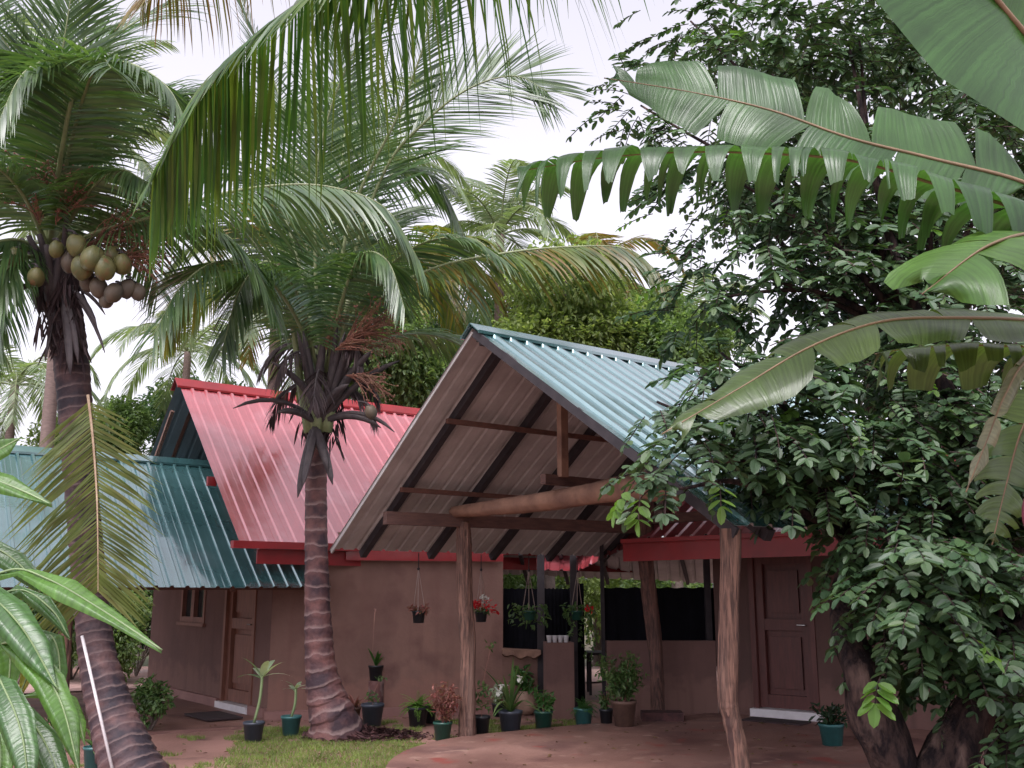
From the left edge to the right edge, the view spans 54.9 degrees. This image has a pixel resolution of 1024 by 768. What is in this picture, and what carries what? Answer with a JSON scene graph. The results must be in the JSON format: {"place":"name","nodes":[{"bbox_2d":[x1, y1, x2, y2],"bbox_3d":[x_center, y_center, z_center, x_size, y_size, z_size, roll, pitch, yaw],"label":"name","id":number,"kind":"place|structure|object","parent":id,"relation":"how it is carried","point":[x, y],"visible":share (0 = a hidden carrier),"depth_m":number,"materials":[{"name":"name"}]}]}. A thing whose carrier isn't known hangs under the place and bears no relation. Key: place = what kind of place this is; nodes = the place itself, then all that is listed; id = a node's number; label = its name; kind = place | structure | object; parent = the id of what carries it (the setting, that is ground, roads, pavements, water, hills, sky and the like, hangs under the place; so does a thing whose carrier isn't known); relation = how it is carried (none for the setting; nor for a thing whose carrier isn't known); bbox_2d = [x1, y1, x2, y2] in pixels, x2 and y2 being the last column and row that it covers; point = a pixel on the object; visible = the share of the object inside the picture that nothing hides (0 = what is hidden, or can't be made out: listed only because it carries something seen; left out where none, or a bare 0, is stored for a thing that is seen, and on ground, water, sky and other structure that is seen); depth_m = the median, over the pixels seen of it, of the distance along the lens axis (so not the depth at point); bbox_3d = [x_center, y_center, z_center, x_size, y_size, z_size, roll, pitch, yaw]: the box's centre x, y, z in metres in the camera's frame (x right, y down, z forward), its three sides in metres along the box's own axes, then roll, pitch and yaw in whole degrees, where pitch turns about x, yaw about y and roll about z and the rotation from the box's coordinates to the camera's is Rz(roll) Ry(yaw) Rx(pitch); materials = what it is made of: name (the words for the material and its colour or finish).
{"place":"outdoors","nodes":[
{"label":"outdoors","id":0,"kind":"place"},
{"bbox_2d":[26,689,263,739],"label":"verandah floor","id":1,"kind":"structure","parent":0,"point":[171,721],"depth_m":12.26,"materials":[{"name":"brown concrete"}]},
{"bbox_2d":[184,711,242,720],"bbox_3d":[-3.768,4.183,12.419,0.450,0.020,0.800,9,-15,-37],"label":"doormat","id":2,"kind":"object","parent":1,"relation":"on","point":[212,715],"visible":1,"depth_m":12.37,"materials":[{"name":"black rubber"}]},
{"bbox_2d":[70,718,575,767],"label":"grass","id":3,"kind":"structure","parent":0,"point":[332,750],"depth_m":10.01,"materials":[{"name":"green plant"}]},
{"bbox_2d":[74,595,592,665],"bbox_3d":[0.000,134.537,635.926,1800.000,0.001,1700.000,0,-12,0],"label":"ground","id":4,"kind":"structure","parent":0,"point":[146,661],"depth_m":27.80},
{"bbox_2d":[0,344,109,439],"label":"coconut palm","id":5,"kind":"object","parent":4,"relation":"on","point":[18,374],"visible":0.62,"depth_m":27.19,"materials":[{"name":"green plant"}]},
{"bbox_2d":[19,417,100,451],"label":"tree","id":6,"kind":"object","parent":4,"relation":"on","point":[35,441],"visible":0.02,"depth_m":27.14,"materials":[{"name":"green plant"}]},
{"bbox_2d":[94,393,157,454],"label":"tree","id":7,"kind":"object","parent":4,"relation":"on","point":[137,417],"visible":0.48,"depth_m":29.86,"materials":[{"name":"green plant"}]},
{"bbox_2d":[89,308,266,418],"bbox_3d":[-10.060,2.673,30.076,5.763,10.486,5.470,0,-12,0],"label":"coconut palm","id":8,"kind":"object","parent":4,"relation":"on","point":[185,371],"visible":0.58,"depth_m":30.85,"materials":[{"name":"green plant"}]},
{"bbox_2d":[135,370,248,455],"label":"tree","id":9,"kind":"object","parent":4,"relation":"on","point":[161,416],"visible":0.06,"depth_m":33.07,"materials":[{"name":"green plant"}]},
{"bbox_2d":[429,271,518,356],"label":"tree","id":10,"kind":"object","parent":4,"relation":"on","point":[439,325],"visible":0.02,"depth_m":31.28,"materials":[{"name":"green plant"}]},
{"bbox_2d":[411,159,579,327],"bbox_3d":[-0.277,0.524,23.544,4.156,12.074,4.752,-2,-12,9],"label":"coconut palm","id":11,"kind":"object","parent":4,"relation":"on","point":[511,207],"visible":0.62,"depth_m":23.97,"materials":[{"name":"green plant"}]},
{"bbox_2d":[508,232,684,665],"bbox_3d":[1.788,1.432,22.696,3.867,10.025,3.904,7,-14,-32],"label":"coconut palm","id":12,"kind":"object","parent":4,"relation":"on","point":[654,245],"visible":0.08,"depth_m":22.84,"materials":[{"name":"green plant"}]},
{"bbox_2d":[555,575,664,664],"bbox_3d":[1.961,4.371,21.465,2.666,3.481,3.696,-7,-14,30],"label":"shrub","id":13,"kind":"object","parent":4,"relation":"on","point":[590,584],"visible":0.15,"depth_m":20.55,"materials":[{"name":"green plant"}]},
{"bbox_2d":[641,272,779,361],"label":"coconut palm","id":14,"kind":"object","parent":4,"relation":"on","point":[763,314],"visible":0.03,"depth_m":26.14,"materials":[{"name":"green plant"}]},
{"bbox_2d":[13,666,718,767],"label":"ground","id":15,"kind":"structure","parent":0,"point":[212,744],"depth_m":10.62,"materials":[{"name":"brown soil"}]},
{"bbox_2d":[0,436,162,767],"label":"shrub","id":16,"kind":"object","parent":15,"relation":"on","point":[32,653],"visible":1,"depth_m":3.10,"materials":[{"name":"green plant"}]},
{"bbox_2d":[83,714,96,767],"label":"potted plant","id":17,"kind":"object","parent":15,"relation":"on","point":[89,757],"visible":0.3,"depth_m":8.98,"materials":[{"name":"green plant"}]},
{"bbox_2d":[0,14,179,676],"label":"coconut palm","id":18,"kind":"object","parent":15,"relation":"on","point":[48,420],"visible":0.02,"depth_m":19.37,"materials":[{"name":"green plant"}]},
{"bbox_2d":[80,635,113,767],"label":"rod","id":19,"kind":"object","parent":15,"relation":"on","point":[97,703],"visible":1,"depth_m":8.77,"materials":[{"name":"plastic"}]},
{"bbox_2d":[71,590,152,681],"bbox_3d":[-7.060,4.399,17.283,1.791,1.756,1.466,0,-12,0],"label":"shrub","id":20,"kind":"object","parent":15,"relation":"on","point":[127,644],"visible":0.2,"depth_m":17.09,"materials":[{"name":"green plant"}]},
{"bbox_2d":[110,590,153,676],"bbox_3d":[-7.014,4.325,19.228,2.170,2.654,1.605,-3,-12,13],"label":"shrub","id":21,"kind":"object","parent":15,"relation":"on","point":[143,654],"visible":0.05,"depth_m":18.87,"materials":[{"name":"green plant"}]},
{"bbox_2d":[0,445,304,687],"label":"verandah","id":22,"kind":"object","parent":15,"relation":"on","point":[192,550],"visible":0.52,"depth_m":12.52,"materials":[{"name":"teal metal"}]},
{"bbox_2d":[130,673,176,729],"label":"shrub","id":23,"kind":"object","parent":15,"relation":"on","point":[147,693],"visible":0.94,"depth_m":11.35,"materials":[{"name":"green plant"}]},
{"bbox_2d":[0,0,428,767],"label":"coconut palm","id":24,"kind":"object","parent":15,"relation":"on","point":[66,128],"visible":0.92,"depth_m":9.53,"materials":[{"name":"green plant"}]},
{"bbox_2d":[237,657,289,741],"bbox_3d":[-2.750,3.438,10.786,0.587,0.881,0.474,-4,-13,20],"label":"potted plant","id":25,"kind":"object","parent":15,"relation":"on","point":[253,729],"visible":0.99,"depth_m":10.69,"materials":[{"name":"green plant"}]},
{"bbox_2d":[159,202,378,389],"bbox_3d":[-5.163,0.869,21.126,5.166,10.298,5.128,0,-12,0],"label":"coconut palm","id":26,"kind":"object","parent":15,"relation":"on","point":[252,339],"visible":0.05,"depth_m":22.11,"materials":[{"name":"green plant"}]},
{"bbox_2d":[281,680,304,735],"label":"potted plant","id":27,"kind":"object","parent":15,"relation":"on","point":[291,723],"visible":0.94,"depth_m":11.05,"materials":[{"name":"green plant"}]},
{"bbox_2d":[225,68,475,301],"bbox_3d":[-3.856,-0.700,22.344,6.028,13.953,5.462,-8,-14,34],"label":"coconut palm","id":28,"kind":"object","parent":15,"relation":"on","point":[448,167],"visible":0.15,"depth_m":23.44,"materials":[{"name":"green plant"}]},
{"bbox_2d":[348,695,367,715],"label":"potted plant","id":29,"kind":"object","parent":15,"relation":"on","point":[357,706],"visible":0.41,"depth_m":12.20,"materials":[{"name":"pink plant"}]},
{"bbox_2d":[301,723,433,741],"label":"mulch","id":30,"kind":"object","parent":15,"relation":"on","point":[368,732],"visible":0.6,"depth_m":10.86,"materials":[{"name":"brown soil"}]},
{"bbox_2d":[361,676,386,726],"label":"potted plant","id":31,"kind":"object","parent":15,"relation":"on","point":[372,712],"visible":0.98,"depth_m":11.76,"materials":[{"name":"green plant"}]},
{"bbox_2d":[303,285,450,407],"bbox_3d":[-2.537,1.825,19.583,3.444,7.742,3.171,-6,-13,28],"label":"tree","id":32,"kind":"object","parent":15,"relation":"on","point":[415,387],"visible":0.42,"depth_m":18.91,"materials":[{"name":"green plant"}]},
{"bbox_2d":[142,378,632,720],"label":"house","id":33,"kind":"structure","parent":15,"relation":"on","point":[205,640],"depth_m":13.28,"materials":[{"name":"paint"}]},
{"bbox_2d":[176,590,206,626],"bbox_3d":[-4.792,3.209,14.919,0.150,0.880,1.090,9,-15,-37],"label":"window","id":34,"kind":"structure","parent":33,"relation":"in","point":[193,602],"depth_m":14.86,"materials":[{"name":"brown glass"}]},
{"bbox_2d":[224,590,253,704],"bbox_3d":[-3.684,3.353,13.472,0.169,1.926,0.912,9,-15,-37],"label":"door","id":35,"kind":"structure","parent":33,"relation":"in","point":[241,601],"depth_m":13.53,"materials":[{"name":"brown wood"}]},
{"bbox_2d":[117,0,663,280],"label":"coconut palm","id":36,"kind":"object","parent":15,"relation":"on","point":[225,93],"visible":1,"depth_m":4.83,"materials":[{"name":"green plant"}]},
{"bbox_2d":[109,0,681,741],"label":"coconut palm","id":37,"kind":"object","parent":15,"relation":"on","point":[323,340],"visible":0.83,"depth_m":11.42,"materials":[{"name":"green plant"}]},
{"bbox_2d":[399,692,434,726],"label":"potted plant","id":38,"kind":"object","parent":15,"relation":"on","point":[417,712],"visible":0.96,"depth_m":11.77,"materials":[{"name":"green plant"}]},
{"bbox_2d":[426,702,435,723],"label":"potted plant","id":39,"kind":"object","parent":15,"relation":"on","point":[430,719],"visible":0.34,"depth_m":12.05,"materials":[{"name":"green plant"}]},
{"bbox_2d":[359,224,511,337],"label":"coconut palm","id":40,"kind":"object","parent":15,"relation":"on","point":[431,228],"visible":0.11,"depth_m":21.82,"materials":[{"name":"green plant"}]},
{"bbox_2d":[427,681,461,740],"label":"potted plant","id":41,"kind":"object","parent":15,"relation":"on","point":[442,728],"visible":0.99,"depth_m":10.71,"materials":[{"name":"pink plant"}]},
{"bbox_2d":[80,716,856,767],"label":"leaf litter","id":42,"kind":"object","parent":15,"relation":"on","point":[525,735],"visible":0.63,"depth_m":10.19,"materials":[{"name":"brown plant"}]},
{"bbox_2d":[475,640,496,733],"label":"potted plant","id":43,"kind":"object","parent":15,"relation":"on","point":[482,724],"visible":0.86,"depth_m":11.12,"materials":[{"name":"green plant"}]},
{"bbox_2d":[489,684,509,716],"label":"potted plant","id":44,"kind":"object","parent":15,"relation":"on","point":[500,697],"visible":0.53,"depth_m":12.75,"materials":[{"name":"green plant"}]},
{"bbox_2d":[477,660,552,731],"bbox_3d":[-0.091,3.560,11.283,0.739,0.845,0.960,9,-15,-36],"label":"potted plant","id":45,"kind":"object","parent":15,"relation":"on","point":[510,715],"visible":0.94,"depth_m":11.29,"materials":[{"name":"green plant"}]},
{"bbox_2d":[508,664,536,714],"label":"potted plant","id":46,"kind":"object","parent":15,"relation":"on","point":[526,694],"visible":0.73,"depth_m":12.91,"materials":[{"name":"green plant"}]},
{"bbox_2d":[532,684,555,728],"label":"potted plant","id":47,"kind":"object","parent":15,"relation":"on","point":[543,718],"visible":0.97,"depth_m":11.55,"materials":[{"name":"green plant"}]},
{"bbox_2d":[503,573,591,604],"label":"shrub","id":48,"kind":"object","parent":15,"relation":"on","point":[510,580],"visible":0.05,"depth_m":20.31,"materials":[{"name":"green plant"}]},
{"bbox_2d":[480,229,666,588],"bbox_3d":[1.204,1.322,20.060,4.374,8.918,3.915,0,-12,0],"label":"tree","id":49,"kind":"object","parent":15,"relation":"on","point":[579,320],"visible":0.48,"depth_m":19.70,"materials":[{"name":"green plant"}]},
{"bbox_2d":[569,696,598,724],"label":"potted plant","id":50,"kind":"object","parent":15,"relation":"on","point":[583,714],"visible":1,"depth_m":11.77,"materials":[{"name":"green plant"}]},
{"bbox_2d":[585,650,600,694],"bbox_3d":[1.720,4.566,15.596,1.100,0.640,0.600,0,-12,0],"label":"table","id":51,"kind":"object","parent":15,"relation":"on","point":[589,672],"visible":0.36,"depth_m":15.40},
{"bbox_2d":[620,578,712,587],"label":"shrub","id":52,"kind":"object","parent":15,"relation":"on","point":[662,584],"visible":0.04,"depth_m":19.84,"materials":[{"name":"green plant"}]},
{"bbox_2d":[330,323,1006,767],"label":"porch","id":53,"kind":"object","parent":15,"relation":"on","point":[512,443],"visible":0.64,"depth_m":10.62,"materials":[{"name":"brown wood"}]},
{"bbox_2d":[407,553,430,622],"bbox_3d":[-1.117,2.440,11.800,0.316,0.823,0.236,0,-12,0],"label":"hanging pot","id":54,"kind":"object","parent":53,"relation":"hanging from","point":[418,616],"visible":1,"depth_m":11.70,"materials":[{"name":"black plastic"}]},
{"bbox_2d":[473,554,499,621],"bbox_3d":[-0.342,2.548,12.304,0.324,0.828,0.292,-11,-16,43],"label":"hanging pot","id":55,"kind":"object","parent":53,"relation":"hanging from","point":[481,615],"visible":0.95,"depth_m":12.23,"materials":[{"name":"black plastic"}]},
{"bbox_2d":[507,556,551,629],"bbox_3d":[0.225,2.706,12.762,0.579,0.951,0.287,0,-12,0],"label":"hanging pot","id":56,"kind":"object","parent":53,"relation":"hanging from","point":[530,615],"visible":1,"depth_m":12.68,"materials":[{"name":"green plastic"}]},
{"bbox_2d":[560,557,599,666],"bbox_3d":[0.897,3.055,13.217,0.542,1.447,0.279,0,-12,0],"label":"hanging pot","id":57,"kind":"object","parent":53,"relation":"hanging from","point":[576,614],"visible":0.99,"depth_m":13.13,"materials":[{"name":"green plastic"}]},
{"bbox_2d":[600,285,745,587],"bbox_3d":[3.341,1.758,20.238,2.808,8.139,2.938,-7,-14,30],"label":"tree","id":58,"kind":"object","parent":15,"relation":"on","point":[676,319],"visible":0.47,"depth_m":20.06,"materials":[{"name":"green plant"}]},
{"bbox_2d":[502,423,1021,729],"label":"house wing","id":59,"kind":"structure","parent":15,"relation":"on","point":[786,671],"depth_m":12.65,"materials":[{"name":"brown paint"}]},
{"bbox_2d":[503,588,536,648],"bbox_3d":[0.135,3.423,13.769,0.665,1.130,0.046,1,-12,-4],"label":"shade cloth","id":60,"kind":"object","parent":59,"relation":"hanging from","point":[520,637],"visible":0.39,"depth_m":13.78,"materials":[{"name":"black fabric"}]},
{"bbox_2d":[546,635,551,641],"bbox_3d":[0.481,3.290,12.716,0.078,0.087,0.078,0,-12,0],"label":"cup","id":61,"kind":"object","parent":59,"relation":"on","point":[549,638],"visible":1,"depth_m":12.69,"materials":[{"name":"white plastic"}]},
{"bbox_2d":[552,635,557,641],"bbox_3d":[0.553,3.290,12.716,0.078,0.087,0.078,0,-12,0],"label":"cup","id":62,"kind":"object","parent":59,"relation":"on","point":[554,638],"visible":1,"depth_m":12.69,"materials":[{"name":"white plastic"}]},
{"bbox_2d":[545,588,570,640],"bbox_3d":[0.641,3.336,13.353,0.382,1.130,0.046,0,-12,0],"label":"shade cloth","id":63,"kind":"object","parent":59,"relation":"hanging from","point":[558,623],"visible":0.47,"depth_m":13.40,"materials":[{"name":"black fabric"}]},
{"bbox_2d":[558,635,562,641],"bbox_3d":[0.625,3.290,12.716,0.078,0.087,0.078,0,-12,0],"label":"cup","id":64,"kind":"object","parent":59,"relation":"on","point":[560,638],"visible":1,"depth_m":12.69,"materials":[{"name":"white plastic"}]},
{"bbox_2d":[563,635,568,641],"bbox_3d":[0.696,3.290,12.716,0.078,0.087,0.078,0,-12,0],"label":"cup","id":65,"kind":"object","parent":59,"relation":"on","point":[565,637],"visible":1,"depth_m":12.69,"materials":[{"name":"white plastic"}]},
{"bbox_2d":[604,587,716,665],"bbox_3d":[1.989,3.262,13.266,1.541,1.040,0.046,0,-12,1],"label":"shade cloth","id":66,"kind":"object","parent":59,"relation":"hanging from","point":[682,613],"visible":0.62,"depth_m":13.30,"materials":[{"name":"black fabric"}]},
{"bbox_2d":[754,556,813,710],"bbox_3d":[3.459,3.134,12.524,0.712,1.906,0.169,-9,-15,38],"label":"door","id":67,"kind":"structure","parent":59,"relation":"in","point":[785,669],"depth_m":12.54,"materials":[{"name":"brown wood"}]},
{"bbox_2d":[515,0,1023,553],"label":"banana plant","id":68,"kind":"object","parent":15,"relation":"on","point":[973,48],"visible":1,"depth_m":4.32,"materials":[{"name":"green plant"}]},
{"bbox_2d":[566,0,1023,767],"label":"tree","id":69,"kind":"object","parent":15,"relation":"on","point":[972,644],"visible":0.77,"depth_m":6.83,"materials":[{"name":"green plant"}]},
{"bbox_2d":[678,0,1023,456],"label":"tree","id":70,"kind":"object","parent":15,"relation":"on","point":[909,69],"visible":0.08,"depth_m":13.03,"materials":[{"name":"green plant"}]},
{"bbox_2d":[18,667,716,692],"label":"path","id":71,"kind":"structure","parent":0,"point":[75,684],"depth_m":17.19,"materials":[{"name":"brown soil"}]},
{"bbox_2d":[6,590,110,682],"bbox_3d":[-8.235,3.818,17.433,2.660,2.914,1.866,-3,-12,15],"label":"shrub","id":72,"kind":"object","parent":71,"relation":"on","point":[52,629],"visible":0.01,"depth_m":16.86,"materials":[{"name":"green plant"}]},
{"bbox_2d":[25,590,148,679],"bbox_3d":[-7.976,4.141,17.832,2.641,2.447,1.961,-4,-12,18],"label":"shrub","id":73,"kind":"object","parent":71,"relation":"on","point":[72,676],"visible":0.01,"depth_m":17.77,"materials":[{"name":"green plant"}]},
{"bbox_2d":[372,609,375,653],"bbox_3d":[-1.834,3.630,12.895,0.094,1.368,0.034,0,-12,0],"label":"cane","id":74,"kind":"object","parent":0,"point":[373,627],"visible":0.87,"depth_m":12.98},
{"bbox_2d":[368,681,383,702],"bbox_3d":[-1.777,4.099,12.800,0.242,0.470,0.231,0,-12,0],"label":"stump","id":75,"kind":"object","parent":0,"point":[372,685],"visible":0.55,"depth_m":12.74,"materials":[{"name":"brown wood"}]},
{"bbox_2d":[368,649,383,680],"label":"potted plant","id":76,"kind":"object","parent":75,"relation":"on","point":[376,671],"visible":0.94,"depth_m":12.80,"materials":[{"name":"green plant"}]},
{"bbox_2d":[0,0,1023,586],"label":"sky","id":77,"kind":"structure","parent":0,"point":[529,141],"materials":[{"name":"white"}]},
{"bbox_2d":[577,583,584,701],"bbox_3d":[0.899,3.587,13.505,0.194,1.700,0.046,0,-12,0],"label":"post","id":78,"kind":"object","parent":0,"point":[581,674],"visible":0.34,"depth_m":13.48,"materials":[{"name":"black wood"}]},
{"bbox_2d":[386,713,983,767],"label":"porch floor","id":79,"kind":"structure","parent":0,"point":[672,745],"depth_m":9.92,"materials":[{"name":"brown concrete"}]},
{"bbox_2d":[595,691,612,723],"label":"potted plant","id":80,"kind":"object","parent":79,"relation":"on","point":[606,713],"visible":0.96,"depth_m":11.82,"materials":[{"name":"green plant"}]},
{"bbox_2d":[593,651,649,726],"bbox_3d":[1.289,3.602,11.663,0.684,0.848,0.580,0,-12,0],"label":"potted plant","id":81,"kind":"object","parent":79,"relation":"on","point":[624,707],"visible":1,"depth_m":11.55,"materials":[{"name":"green plant"}]},
{"bbox_2d":[640,710,683,721],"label":"block","id":82,"kind":"structure","parent":79,"relation":"on","point":[662,715],"depth_m":11.96,"materials":[{"name":"brown concrete"}]},
{"bbox_2d":[742,716,810,725],"bbox_3d":[3.200,4.080,11.926,0.750,0.020,0.320,-9,-15,38],"label":"doormat","id":83,"kind":"object","parent":79,"relation":"on","point":[778,721],"visible":0.93,"depth_m":11.89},
{"bbox_2d":[808,702,847,745],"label":"potted plant","id":84,"kind":"object","parent":79,"relation":"on","point":[831,730],"visible":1,"depth_m":10.12,"materials":[{"name":"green plant"}]}
]}

